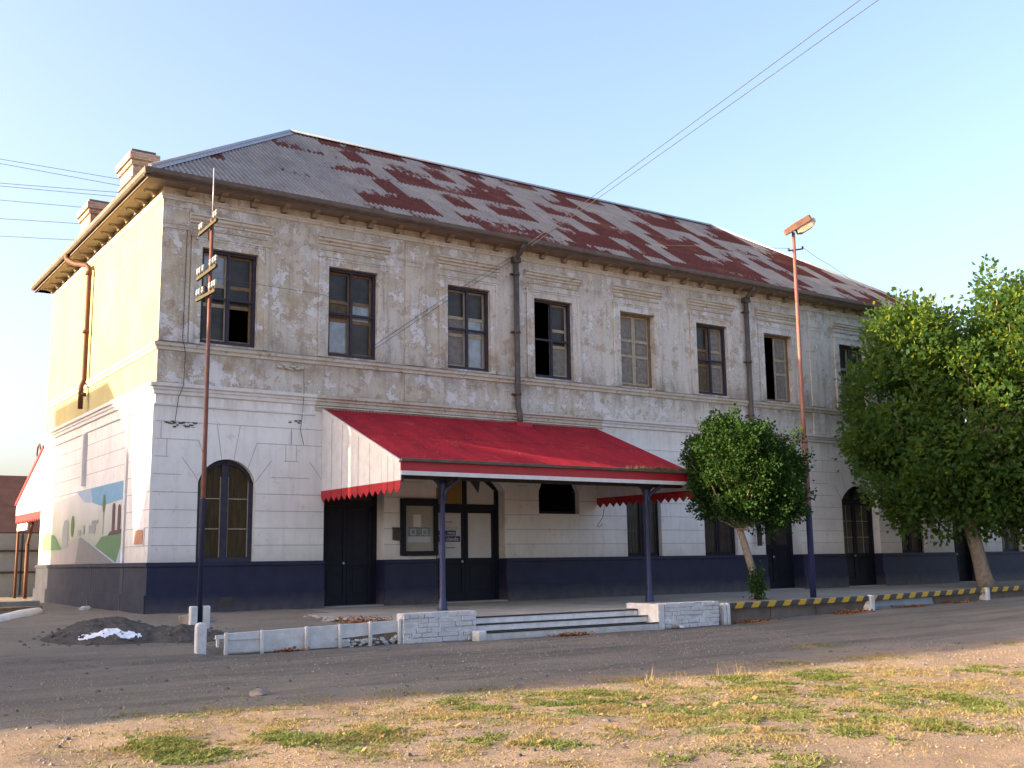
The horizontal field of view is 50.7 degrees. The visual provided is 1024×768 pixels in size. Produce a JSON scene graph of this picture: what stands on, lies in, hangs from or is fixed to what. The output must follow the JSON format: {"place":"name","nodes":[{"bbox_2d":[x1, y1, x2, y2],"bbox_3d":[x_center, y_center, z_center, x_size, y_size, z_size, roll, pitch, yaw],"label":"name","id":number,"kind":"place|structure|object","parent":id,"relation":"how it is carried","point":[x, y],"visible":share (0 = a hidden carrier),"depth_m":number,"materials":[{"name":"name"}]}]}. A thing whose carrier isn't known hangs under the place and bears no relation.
{"place":"outdoors","nodes":[
{"label":"outdoors","id":0,"kind":"place"},
{"bbox_2d":[4,236,69,239],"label":"track wire","id":1,"kind":"object","parent":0,"point":[42,238],"visible":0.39,"depth_m":51.41,"materials":[{"name":"black metal"}]},
{"bbox_2d":[2,200,76,206],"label":"track wire","id":2,"kind":"object","parent":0,"point":[39,203],"visible":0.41,"depth_m":51.87,"materials":[{"name":"black metal"}]},
{"bbox_2d":[0,218,79,223],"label":"track wire","id":3,"kind":"object","parent":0,"point":[42,221],"visible":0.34,"depth_m":51.74,"materials":[{"name":"black metal"}]},
{"bbox_2d":[1,159,116,178],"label":"track wire","id":4,"kind":"object","parent":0,"point":[57,168],"visible":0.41,"depth_m":52.78,"materials":[{"name":"black metal"}]},
{"bbox_2d":[3,186,115,196],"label":"track wire","id":5,"kind":"object","parent":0,"point":[59,191],"visible":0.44,"depth_m":52.48,"materials":[{"name":"black metal"}]},
{"bbox_2d":[0,163,119,185],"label":"track wire","id":6,"kind":"object","parent":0,"point":[59,174],"visible":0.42,"depth_m":52.74,"materials":[{"name":"black metal"}]},
{"bbox_2d":[2,183,119,192],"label":"track wire","id":7,"kind":"object","parent":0,"point":[58,187],"visible":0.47,"depth_m":52.58,"materials":[{"name":"black metal"}]},
{"bbox_2d":[0,596,1023,767],"bbox_3d":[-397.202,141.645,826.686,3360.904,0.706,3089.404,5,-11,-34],"label":"ground","id":8,"kind":"structure","parent":0,"point":[978,624],"depth_m":14.61,"materials":[{"name":"grey asphalt"}]},
{"bbox_2d":[0,533,39,596],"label":"metal gate","id":9,"kind":"structure","parent":8,"relation":"on","point":[7,553],"depth_m":40.82,"materials":[{"name":"metal"}]},
{"bbox_2d":[0,600,39,606],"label":"kerb","id":10,"kind":"structure","parent":8,"relation":"on","point":[19,603],"depth_m":31.43,"materials":[{"name":"concrete"}]},
{"bbox_2d":[0,475,40,532],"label":"shed","id":11,"kind":"structure","parent":8,"relation":"on","point":[11,487],"depth_m":63.01,"materials":[{"name":"brown"}]},
{"bbox_2d":[0,606,41,611],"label":"plank","id":12,"kind":"object","parent":8,"relation":"on","point":[10,609],"visible":0.59,"depth_m":27.39,"materials":[{"name":"grey wood"}]},
{"bbox_2d":[0,607,43,621],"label":"white log","id":13,"kind":"object","parent":8,"relation":"on","point":[21,613],"visible":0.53,"depth_m":24.59,"materials":[{"name":"white wood"}]},
{"bbox_2d":[13,443,44,598],"bbox_3d":[-12.917,5.273,40.702,10.060,5.327,4.407,5,-11,-34],"label":"trackside canopy","id":14,"kind":"object","parent":8,"relation":"on","point":[28,503],"visible":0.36,"depth_m":38.10,"materials":[{"name":"white metal"}]},
{"bbox_2d":[17,523,27,530],"bbox_3d":[-17.397,5.083,38.373,0.048,0.240,1.800,5,-11,-34],"label":"station sign","id":15,"kind":"object","parent":14,"relation":"hanging from","point":[22,527],"visible":1,"depth_m":38.24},
{"bbox_2d":[79,606,91,609],"bbox_3d":[-11.106,5.846,28.103,0.292,0.146,0.252,1,-9,-9],"label":"rock","id":16,"kind":"object","parent":8,"relation":"on","point":[85,608],"visible":0.8,"depth_m":28.02,"materials":[{"name":"white stone"}]},
{"bbox_2d":[18,618,232,647],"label":"clods","id":17,"kind":"object","parent":8,"relation":"on","point":[96,645],"visible":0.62,"depth_m":19.92,"materials":[{"name":"grey soil"}]},
{"bbox_2d":[40,616,223,644],"bbox_3d":[-7.166,4.693,20.559,3.966,0.541,2.308,1,-9,-13],"label":"earth mound","id":18,"kind":"object","parent":8,"relation":"on","point":[157,634],"visible":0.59,"depth_m":20.04,"materials":[{"name":"grey soil"}]},
{"bbox_2d":[78,628,141,639],"bbox_3d":[-7.364,4.584,19.799,1.103,0.200,0.294,2,-10,-17],"label":"lime patch","id":19,"kind":"object","parent":18,"relation":"on","point":[116,631],"visible":1,"depth_m":19.78,"materials":[{"name":"white"}]},
{"bbox_2d":[178,614,216,624],"bbox_3d":[-6.679,5.025,22.965,0.767,0.357,0.575,5,-11,-34],"label":"rock","id":20,"kind":"object","parent":8,"relation":"on","point":[183,619],"visible":0.29,"depth_m":22.76,"materials":[{"name":"grey stone"}]},
{"bbox_2d":[194,622,206,654],"bbox_3d":[-5.427,4.557,18.801,0.190,0.795,0.140,5,-11,-34],"label":"white post","id":21,"kind":"object","parent":8,"relation":"on","point":[200,636],"visible":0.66,"depth_m":18.76,"materials":[{"name":"white concrete"}]},
{"bbox_2d":[188,168,218,628],"bbox_3d":[-6.196,0.282,21.895,0.390,9.750,1.321,5,-11,-34],"label":"telegraph post","id":22,"kind":"object","parent":8,"relation":"on","point":[199,613],"visible":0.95,"depth_m":21.79,"materials":[{"name":"metal"}]},
{"bbox_2d":[249,688,269,695],"bbox_3d":[-3.130,3.846,13.435,0.260,0.129,0.215,5,-11,-34],"label":"rock","id":23,"kind":"object","parent":8,"relation":"on","point":[259,692],"visible":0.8,"depth_m":13.38,"materials":[{"name":"grey stone"}]},
{"bbox_2d":[270,646,309,652],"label":"leaf litter","id":24,"kind":"object","parent":8,"relation":"on","point":[287,650],"visible":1,"depth_m":19.87,"materials":[{"name":"brown plant"}]},
{"bbox_2d":[215,619,400,654],"bbox_3d":[-3.754,4.767,20.317,3.730,0.520,0.130,5,-11,-34],"label":"retaining board","id":25,"kind":"object","parent":8,"relation":"on","point":[305,637],"visible":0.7,"depth_m":20.20,"materials":[{"name":"white concrete"}]},
{"bbox_2d":[303,615,397,622],"bbox_3d":[-4.041,5.229,24.122,1.164,0.147,5.994,5,-11,-30],"label":"broken pavement edge","id":26,"kind":"object","parent":8,"relation":"on","point":[327,618],"visible":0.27,"depth_m":22.91,"materials":[{"name":"concrete"}]},
{"bbox_2d":[330,615,396,622],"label":"leaf litter","id":27,"kind":"object","parent":8,"relation":"on","point":[361,620],"visible":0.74,"depth_m":22.30,"materials":[{"name":"brown plant"}]},
{"bbox_2d":[345,635,397,646],"bbox_3d":[-2.738,5.024,21.049,1.250,0.196,0.169,5,-11,-34],"label":"rubble","id":28,"kind":"object","parent":8,"relation":"on","point":[392,640],"visible":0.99,"depth_m":21.02,"materials":[{"name":"grey stone"}]},
{"bbox_2d":[397,610,475,643],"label":"brick wall","id":29,"kind":"structure","parent":8,"relation":"on","point":[438,626],"depth_m":21.74,"materials":[{"name":"white brick"}]},
{"bbox_2d":[472,630,486,640],"bbox_3d":[-0.666,5.160,22.035,0.210,0.250,0.260,5,-11,-34],"label":"plaster block","id":30,"kind":"object","parent":8,"relation":"on","point":[479,635],"depth_m":21.95,"materials":[{"name":"white concrete"}]},
{"bbox_2d":[3,628,999,759],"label":"gravel stones","id":31,"kind":"object","parent":8,"relation":"on","point":[408,754],"visible":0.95,"depth_m":13.70,"materials":[{"name":"grey stone"}]},
{"bbox_2d":[0,627,1023,767],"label":"pebbles","id":32,"kind":"object","parent":8,"relation":"on","point":[152,760],"visible":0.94,"depth_m":13.98,"materials":[{"name":"grey stone"}]},
{"bbox_2d":[13,641,1023,767],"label":"short grass","id":33,"kind":"structure","parent":8,"relation":"on","point":[577,710],"depth_m":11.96,"materials":[{"name":"green plant"}]},
{"bbox_2d":[30,129,1023,613],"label":"station building","id":34,"kind":"structure","parent":8,"relation":"on","point":[522,411],"depth_m":31.29,"materials":[{"name":"white paint"}]},
{"bbox_2d":[174,230,187,423],"bbox_3d":[-8.167,-1.471,26.831,0.216,4.951,0.157,5,-11,-34],"label":"wall cable","id":35,"kind":"object","parent":34,"relation":"attached to","point":[183,327],"depth_m":26.89,"materials":[{"name":"black metal"}]},
{"bbox_2d":[195,460,252,561],"bbox_3d":[-7.230,3.171,27.078,1.480,2.540,0.085,5,-11,-34],"label":"window","id":36,"kind":"structure","parent":34,"relation":"in","point":[229,490],"depth_m":27.11,"materials":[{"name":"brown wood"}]},
{"bbox_2d":[200,249,256,347],"bbox_3d":[-7.365,-2.181,27.893,1.480,2.478,0.180,5,-11,-34],"label":"window","id":37,"kind":"structure","parent":34,"relation":"in","point":[232,295],"depth_m":27.97,"materials":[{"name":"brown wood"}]},
{"bbox_2d":[212,277,374,311],"bbox_3d":[-5.484,-2.218,26.368,1.045,1.309,8.105,-4,-10,18],"label":"wall cable","id":38,"kind":"object","parent":34,"relation":"attached to","point":[290,289],"depth_m":26.49,"materials":[{"name":"black metal"}]},
{"bbox_2d":[328,268,375,359],"bbox_3d":[-4.479,-1.903,29.854,1.480,2.478,0.180,5,-11,-34],"label":"window","id":39,"kind":"structure","parent":34,"relation":"in","point":[351,328],"depth_m":29.92,"materials":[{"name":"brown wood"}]},
{"bbox_2d":[323,492,383,607],"bbox_3d":[-4.349,4.060,28.995,1.780,3.760,0.570,5,-11,-34],"label":"door","id":40,"kind":"structure","parent":34,"relation":"in","point":[350,525],"depth_m":29.14,"materials":[{"name":"black wood"}]},
{"bbox_2d":[392,527,400,539],"bbox_3d":[-3.142,4.083,29.459,0.233,0.349,0.102,5,-11,-34],"label":"wall box","id":41,"kind":"object","parent":34,"relation":"attached to","point":[396,533],"visible":1,"depth_m":29.43,"materials":[{"name":"metal"}]},
{"bbox_2d":[400,498,438,555],"bbox_3d":[-2.559,3.955,29.883,1.170,1.570,0.098,5,-11,-34],"label":"notice case","id":42,"kind":"object","parent":34,"relation":"attached to","point":[427,510],"visible":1,"depth_m":29.90,"materials":[{"name":"black wood"}]},
{"bbox_2d":[413,515,420,526],"bbox_3d":[-2.625,3.785,29.888,0.240,0.340,0.005,5,-11,-34],"label":"paper notice","id":43,"kind":"object","parent":42,"relation":"attached to","point":[416,520],"visible":1,"depth_m":29.88,"materials":[{"name":"white paper"}]},
{"bbox_2d":[408,527,429,541],"bbox_3d":[-2.568,4.165,29.857,0.720,0.420,0.012,5,-11,-34],"label":"photograph","id":44,"kind":"object","parent":42,"relation":"attached to","point":[418,534],"visible":1,"depth_m":29.86},
{"bbox_2d":[375,260,512,348],"bbox_3d":[-1.846,-2.394,31.366,4.728,3.261,0.014,5,-11,-34],"label":"wall cable","id":45,"kind":"object","parent":34,"relation":"attached to","point":[443,303],"depth_m":31.27,"materials":[{"name":"black metal"}]},
{"bbox_2d":[375,255,513,344],"bbox_3d":[-1.873,-2.493,31.384,4.688,3.261,0.025,5,-11,-33],"label":"wall cable","id":46,"kind":"object","parent":34,"relation":"attached to","point":[442,299],"depth_m":31.26,"materials":[{"name":"black metal"}]},
{"bbox_2d":[437,513,460,557],"bbox_3d":[-1.805,4.328,30.863,0.810,1.240,0.017,5,-11,-34],"label":"poster","id":47,"kind":"object","parent":34,"relation":"attached to","point":[452,535],"visible":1,"depth_m":30.94,"materials":[{"name":"paper"}]},
{"bbox_2d":[448,286,488,371],"bbox_3d":[-1.371,-1.604,31.966,1.480,2.478,0.180,5,-11,-34],"label":"window","id":48,"kind":"structure","parent":34,"relation":"in","point":[467,310],"depth_m":32.05,"materials":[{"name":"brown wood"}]},
{"bbox_2d":[436,481,507,602],"bbox_3d":[-1.257,4.342,31.000,2.330,3.760,0.570,5,-11,-34],"label":"door","id":49,"kind":"structure","parent":34,"relation":"in","point":[473,576],"depth_m":31.32,"materials":[{"name":"wood"}]},
{"bbox_2d":[534,299,570,379],"bbox_3d":[1.185,-1.358,33.702,1.480,2.478,0.180,5,-11,-34],"label":"window","id":50,"kind":"structure","parent":34,"relation":"in","point":[558,313],"depth_m":33.93,"materials":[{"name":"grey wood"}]},
{"bbox_2d":[539,484,575,513],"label":"window","id":51,"kind":"structure","parent":34,"relation":"in","point":[553,498],"depth_m":33.01,"materials":[{"name":"black glass"}]},
{"bbox_2d":[620,313,651,388],"bbox_3d":[3.999,-1.076,35.680,1.480,2.478,0.090,5,-11,-34],"label":"window","id":52,"kind":"structure","parent":34,"relation":"in","point":[635,329],"depth_m":35.76,"materials":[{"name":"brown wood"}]},
{"bbox_2d":[626,500,658,555],"bbox_3d":[4.152,4.257,34.752,1.460,2.540,0.186,5,-11,-34],"label":"window","id":53,"kind":"structure","parent":34,"relation":"in","point":[635,513],"depth_m":34.68,"materials":[{"name":"brown glass"}]},
{"bbox_2d":[626,465,691,470],"bbox_3d":[4.075,2.295,29.467,2.517,0.139,0.183,5,-11,-34],"label":"moss","id":54,"kind":"object","parent":34,"relation":"on","point":[660,468],"visible":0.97,"depth_m":29.42,"materials":[{"name":"brown plant"}]},
{"bbox_2d":[519,0,859,250],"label":"overhead wire","id":55,"kind":"object","parent":34,"relation":"attached to","point":[704,114],"visible":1,"depth_m":23.77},
{"bbox_2d":[521,0,877,252],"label":"overhead wire","id":56,"kind":"object","parent":34,"relation":"attached to","point":[713,116],"visible":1,"depth_m":24.04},
{"bbox_2d":[696,323,726,395],"bbox_3d":[6.833,-0.814,37.540,1.480,2.478,0.180,5,-11,-34],"label":"window","id":57,"kind":"structure","parent":34,"relation":"in","point":[710,344],"depth_m":37.64,"materials":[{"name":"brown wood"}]},
{"bbox_2d":[704,503,734,554],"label":"window","id":58,"kind":"structure","parent":34,"relation":"in","point":[719,540],"depth_m":36.58,"materials":[{"name":"brown glass"}]},
{"bbox_2d":[764,335,789,402],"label":"window","id":59,"kind":"structure","parent":34,"relation":"in","point":[779,344],"depth_m":39.67,"materials":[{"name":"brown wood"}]},
{"bbox_2d":[765,521,804,589],"bbox_3d":[9.450,5.389,38.370,1.870,3.760,0.570,5,-11,-34],"label":"door","id":60,"kind":"structure","parent":34,"relation":"in","point":[779,552],"depth_m":38.55,"materials":[{"name":"black wood"}]},
{"bbox_2d":[839,345,863,408],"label":"window","id":61,"kind":"structure","parent":34,"relation":"in","point":[845,352],"depth_m":41.83,"materials":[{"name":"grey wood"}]},
{"bbox_2d":[842,486,886,586],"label":"door","id":62,"kind":"structure","parent":34,"relation":"in","point":[858,530],"depth_m":40.95,"materials":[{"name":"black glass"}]},
{"bbox_2d":[902,520,922,552],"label":"window","id":63,"kind":"structure","parent":34,"relation":"in","point":[914,545],"depth_m":42.47,"materials":[{"name":"black glass"}]},
{"bbox_2d":[952,512,975,582],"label":"door","id":64,"kind":"structure","parent":34,"relation":"in","point":[962,549],"depth_m":44.73,"materials":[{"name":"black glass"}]},
{"bbox_2d":[1002,517,1018,551],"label":"window","id":65,"kind":"structure","parent":34,"relation":"in","point":[1006,546],"depth_m":46.28,"materials":[{"name":"black glass"}]},
{"bbox_2d":[475,609,658,639],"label":"entrance steps","id":66,"kind":"structure","parent":8,"relation":"on","point":[531,625],"depth_m":23.60,"materials":[{"name":"white concrete"}]},
{"bbox_2d":[547,630,598,636],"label":"leaf litter","id":67,"kind":"object","parent":8,"relation":"on","point":[571,633],"visible":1,"depth_m":23.00,"materials":[{"name":"brown plant"}]},
{"bbox_2d":[342,675,913,758],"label":"leaf litter","id":68,"kind":"object","parent":8,"relation":"on","point":[715,703],"visible":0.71,"depth_m":11.55,"materials":[{"name":"brown plant"}]},
{"bbox_2d":[627,603,664,629],"bbox_3d":[3.114,5.423,25.199,0.190,0.600,1.120,5,-11,-34],"label":"stair cheek","id":69,"kind":"object","parent":8,"relation":"on","point":[654,612],"visible":0.53,"depth_m":24.88,"materials":[{"name":"white concrete"}]},
{"bbox_2d":[304,580,1023,623],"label":"platform","id":70,"kind":"structure","parent":8,"relation":"on","point":[498,608],"depth_m":29.44,"materials":[{"name":"grey concrete"}]},
{"bbox_2d":[677,403,816,599],"bbox_3d":[6.495,3.288,29.712,3.748,5.440,3.406,5,-11,-34],"label":"tree","id":71,"kind":"object","parent":70,"relation":"on","point":[744,475],"visible":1,"depth_m":29.15,"materials":[{"name":"green plant"}]},
{"bbox_2d":[742,560,769,599],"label":"basal shoots","id":72,"kind":"object","parent":70,"relation":"on","point":[758,587],"visible":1,"depth_m":29.11,"materials":[{"name":"green plant"}]},
{"bbox_2d":[783,215,816,597],"bbox_3d":[8.637,0.501,31.364,0.972,11.181,0.302,-1,-9,0],"label":"street lamp","id":73,"kind":"object","parent":70,"relation":"on","point":[803,225],"visible":0.98,"depth_m":31.41,"materials":[{"name":"metal"}]},
{"bbox_2d":[668,245,787,248],"bbox_3d":[6.304,-4.185,32.905,4.136,0.661,0.011,-5,-10,23],"label":"lamp wire","id":74,"kind":"object","parent":73,"relation":"attached to","point":[720,246],"visible":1,"depth_m":32.94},
{"bbox_2d":[804,248,879,297],"bbox_3d":[14.740,-3.785,43.542,0.035,2.871,25.520,-6,-10,28],"label":"lamp wire","id":75,"kind":"object","parent":73,"relation":"attached to","point":[840,272],"visible":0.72,"depth_m":36.73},
{"bbox_2d":[830,254,1023,587],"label":"plane tree","id":76,"kind":"object","parent":70,"relation":"on","point":[916,448],"visible":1,"depth_m":36.43,"materials":[{"name":"green plant"}]},
{"bbox_2d":[656,601,718,628],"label":"brick wall","id":77,"kind":"structure","parent":8,"relation":"on","point":[694,614],"depth_m":25.28,"materials":[{"name":"white brick"}]},
{"bbox_2d":[626,662,752,684],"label":"tall stalks","id":78,"kind":"object","parent":8,"relation":"on","point":[745,673],"visible":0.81,"depth_m":14.51,"materials":[{"name":"beige plant"}]},
{"bbox_2d":[720,603,730,624],"bbox_3d":[5.135,5.606,25.996,0.215,0.658,0.140,5,-11,-34],"label":"bollard","id":79,"kind":"object","parent":8,"relation":"on","point":[725,618],"visible":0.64,"depth_m":25.95,"materials":[{"name":"white concrete"}]},
{"bbox_2d":[731,617,785,623],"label":"leaf litter","id":80,"kind":"object","parent":8,"relation":"on","point":[749,621],"visible":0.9,"depth_m":26.36,"materials":[{"name":"brown plant"}]},
{"bbox_2d":[824,608,874,614],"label":"leaf litter","id":81,"kind":"object","parent":8,"relation":"on","point":[850,611],"visible":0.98,"depth_m":28.49,"materials":[{"name":"brown plant"}]},
{"bbox_2d":[863,595,874,610],"bbox_3d":[9.678,6.021,29.385,0.150,0.560,0.365,5,-11,-34],"label":"bollard","id":82,"kind":"object","parent":8,"relation":"on","point":[869,605],"visible":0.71,"depth_m":29.26,"materials":[{"name":"white concrete"}]},
{"bbox_2d":[729,596,868,608],"bbox_3d":[7.391,5.609,27.775,5.480,0.160,0.090,5,-11,-34],"label":"barrier rail","id":83,"kind":"object","parent":82,"relation":"attached to","point":[795,602],"visible":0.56,"depth_m":27.68,"materials":[{"name":"paint"}]},
{"bbox_2d":[718,590,1023,622],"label":"pavement kerb","id":84,"kind":"structure","parent":8,"relation":"on","point":[744,614],"depth_m":28.29,"materials":[{"name":"concrete"}]},
{"bbox_2d":[875,597,933,608],"bbox_3d":[10.933,6.141,30.296,2.850,0.240,0.080,5,-11,-34],"label":"metal sheet","id":85,"kind":"object","parent":8,"relation":"on","point":[880,604],"visible":0.89,"depth_m":30.31,"materials":[{"name":"grey metal"}]},
{"bbox_2d":[891,604,931,608],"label":"leaf litter","id":86,"kind":"object","parent":8,"relation":"on","point":[911,606],"visible":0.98,"depth_m":30.06,"materials":[{"name":"brown plant"}]},
{"bbox_2d":[937,599,979,603],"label":"leaf litter","id":87,"kind":"object","parent":8,"relation":"on","point":[957,602],"visible":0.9,"depth_m":31.23,"materials":[{"name":"brown plant"}]},
{"bbox_2d":[979,587,989,599],"bbox_3d":[14.154,6.373,32.440,0.150,0.520,0.365,5,-11,-34],"label":"bollard","id":88,"kind":"object","parent":8,"relation":"on","point":[985,595],"visible":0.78,"depth_m":32.32,"materials":[{"name":"white concrete"}]},
{"bbox_2d":[874,588,984,600],"bbox_3d":[11.955,6.004,30.883,5.271,0.210,0.090,5,-11,-34],"label":"barrier rail","id":89,"kind":"object","parent":88,"relation":"attached to","point":[926,594],"visible":1,"depth_m":30.76,"materials":[{"name":"paint"}]},
{"bbox_2d":[988,585,1023,591],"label":"barrier rail","id":90,"kind":"object","parent":88,"relation":"attached to","point":[1005,588],"visible":1,"depth_m":32.99,"materials":[{"name":"paint"}]},
{"bbox_2d":[0,0,1023,475],"label":"sky","id":91,"kind":"structure","parent":0,"point":[900,131],"materials":[{"name":"blue"}]},
{"bbox_2d":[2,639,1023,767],"bbox_3d":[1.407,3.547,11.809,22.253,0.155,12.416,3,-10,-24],"label":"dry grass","id":92,"kind":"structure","parent":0,"point":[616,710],"depth_m":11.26,"materials":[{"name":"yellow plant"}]}
]}

